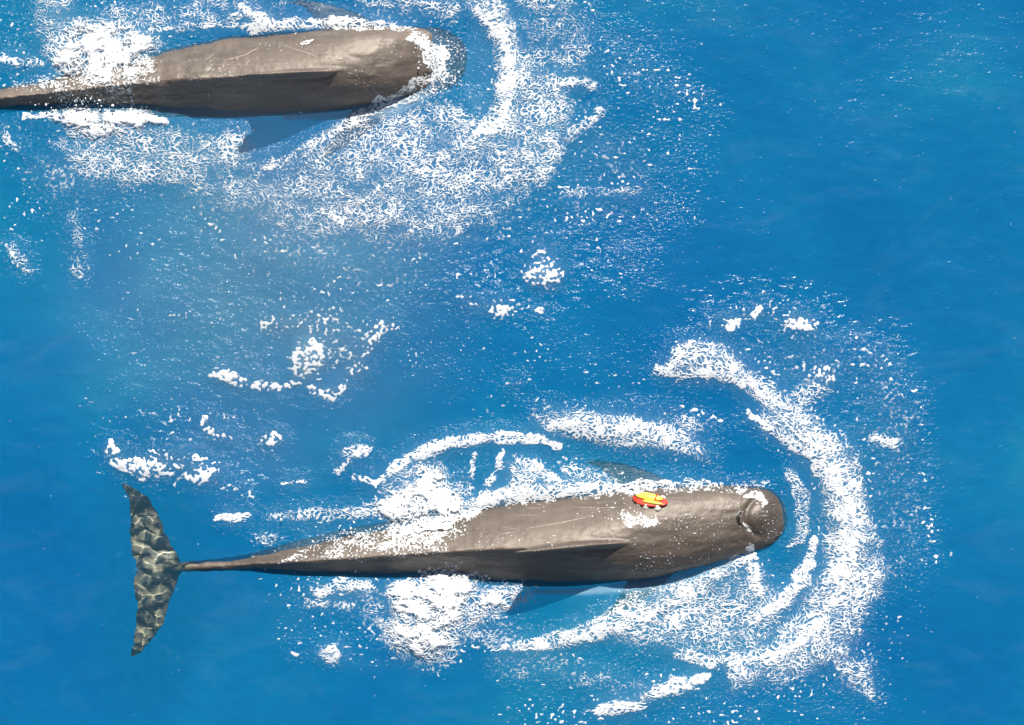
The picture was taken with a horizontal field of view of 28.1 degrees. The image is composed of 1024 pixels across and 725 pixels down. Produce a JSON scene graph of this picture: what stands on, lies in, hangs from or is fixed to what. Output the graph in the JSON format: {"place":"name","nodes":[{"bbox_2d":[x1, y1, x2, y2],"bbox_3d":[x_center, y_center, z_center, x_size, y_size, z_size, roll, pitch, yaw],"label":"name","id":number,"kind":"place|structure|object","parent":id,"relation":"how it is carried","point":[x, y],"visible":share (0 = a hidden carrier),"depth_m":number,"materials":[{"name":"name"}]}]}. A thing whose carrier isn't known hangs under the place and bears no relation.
{"place":"outdoors","nodes":[
{"label":"outdoors","id":0,"kind":"place"},
{"bbox_2d":[6,0,923,718],"bbox_3d":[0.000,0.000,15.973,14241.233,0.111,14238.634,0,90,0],"label":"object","id":1,"kind":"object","parent":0,"point":[148,584],"depth_m":15.99,"materials":[{"name":"liquid"}]},
{"bbox_2d":[50,16,162,89],"bbox_3d":[-3.134,-2.410,15.874,0.922,0.219,0.535,9,90,0],"label":"splash","id":2,"kind":"object","parent":1,"relation":"on","point":[94,42],"visible":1,"depth_m":15.92,"materials":[{"name":"white liquid"}]},
{"bbox_2d":[49,106,168,139],"bbox_3d":[-3.144,-1.867,15.936,0.956,0.056,0.276,0,90,0],"label":"splash","id":3,"kind":"object","parent":1,"relation":"on","point":[92,118],"visible":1,"depth_m":15.92,"materials":[{"name":"white liquid"}]},
{"bbox_2d":[105,439,253,498],"bbox_3d":[-2.588,0.846,15.963,1.215,0.054,0.323,10,90,0],"label":"crest foam","id":4,"kind":"object","parent":1,"relation":"on","point":[203,475],"visible":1,"depth_m":15.95,"materials":[{"name":"white"}]},
{"bbox_2d":[0,0,419,280],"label":"wake foam","id":5,"kind":"object","parent":1,"relation":"on","point":[256,28],"visible":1,"depth_m":15.96,"materials":[{"name":"white"}]},
{"bbox_2d":[0,0,466,157],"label":"pilot whale","id":6,"kind":"object","parent":1,"relation":"on","point":[309,73],"visible":0.88,"depth_m":15.86},
{"bbox_2d":[12,1,463,123],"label":"spray drops","id":7,"kind":"object","parent":6,"relation":"on","point":[112,105],"visible":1,"depth_m":15.90,"materials":[{"name":"liquid"}]},
{"bbox_2d":[12,24,465,110],"bbox_3d":[-2.143,-2.284,15.832,3.573,0.351,0.718,0,90,0],"label":"skin foam","id":8,"kind":"object","parent":6,"relation":"on","point":[445,55],"visible":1,"depth_m":15.95,"materials":[{"name":"white"}]},
{"bbox_2d":[127,280,425,450],"bbox_3d":[-1.853,-0.030,15.989,2.509,0.055,1.452,0,90,0],"label":"crest foam","id":9,"kind":"object","parent":1,"relation":"on","point":[317,347],"visible":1,"depth_m":15.98,"materials":[{"name":"white"}]},
{"bbox_2d":[198,454,519,677],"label":"spray drops","id":10,"kind":"object","parent":1,"relation":"on","point":[363,535],"visible":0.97,"depth_m":15.89,"materials":[{"name":"liquid"}]},
{"bbox_2d":[373,456,473,531],"bbox_3d":[-0.691,1.024,15.922,0.815,0.151,0.592,0,90,0],"label":"splash","id":11,"kind":"object","parent":1,"relation":"on","point":[388,507],"visible":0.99,"depth_m":15.93,"materials":[{"name":"white liquid"}]},
{"bbox_2d":[160,0,720,285],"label":"wake foam","id":12,"kind":"object","parent":1,"relation":"on","point":[510,80],"visible":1,"depth_m":15.96,"materials":[{"name":"white"}]},
{"bbox_2d":[376,561,540,675],"bbox_3d":[-0.454,2.001,15.891,1.185,0.196,0.938,17,90,0],"label":"splash","id":13,"kind":"object","parent":1,"relation":"on","point":[405,591],"visible":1,"depth_m":15.92,"materials":[{"name":"white liquid"}]},
{"bbox_2d":[0,19,951,724],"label":"foam flecks","id":14,"kind":"object","parent":1,"relation":"on","point":[596,383],"visible":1,"depth_m":15.99,"materials":[{"name":"white liquid"}]},
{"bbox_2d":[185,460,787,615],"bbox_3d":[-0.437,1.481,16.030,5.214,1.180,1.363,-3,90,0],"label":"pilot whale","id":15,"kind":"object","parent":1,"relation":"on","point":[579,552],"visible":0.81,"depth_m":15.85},
{"bbox_2d":[278,483,782,573],"bbox_3d":[0.153,1.304,15.734,3.958,0.527,0.738,0,90,0],"label":"skin foam","id":16,"kind":"object","parent":15,"relation":"on","point":[407,530],"visible":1,"depth_m":15.88,"materials":[{"name":"white"}]},
{"bbox_2d":[633,481,667,510],"bbox_3d":[1.051,1.056,15.794,0.280,0.146,0.177,32,90,0],"label":"tracking tag","id":17,"kind":"object","parent":15,"relation":"attached to","point":[646,500],"visible":1,"depth_m":15.78,"materials":[{"name":"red plastic"}]},
{"bbox_2d":[213,398,770,665],"bbox_3d":[-0.179,1.030,15.947,4.130,0.137,1.554,-22,90,0],"label":"wake foam","id":18,"kind":"object","parent":1,"relation":"on","point":[523,496],"visible":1,"depth_m":15.97,"materials":[{"name":"white"}]},
{"bbox_2d":[456,230,624,383],"bbox_3d":[0.158,-0.559,15.972,0.881,0.058,1.401,40,90,0],"label":"crest foam","id":19,"kind":"object","parent":1,"relation":"on","point":[549,275],"visible":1,"depth_m":15.96,"materials":[{"name":"white"}]},
{"bbox_2d":[491,338,906,715],"bbox_3d":[1.470,1.287,15.945,3.346,0.134,2.964,0,90,0],"label":"wake foam","id":20,"kind":"object","parent":1,"relation":"on","point":[840,570],"visible":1,"depth_m":15.96,"materials":[{"name":"white"}]},
{"bbox_2d":[709,291,898,384],"bbox_3d":[2.259,-0.149,15.987,1.518,0.052,0.648,16,90,0],"label":"crest foam","id":21,"kind":"object","parent":1,"relation":"on","point":[799,325],"visible":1,"depth_m":15.98,"materials":[{"name":"white"}]},
{"bbox_2d":[0,0,1023,724],"bbox_3d":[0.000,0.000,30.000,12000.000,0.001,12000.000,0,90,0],"label":"deep water","id":22,"kind":"structure","parent":0,"point":[858,166],"depth_m":30.00,"materials":[{"name":"blue liquid"}]}
]}

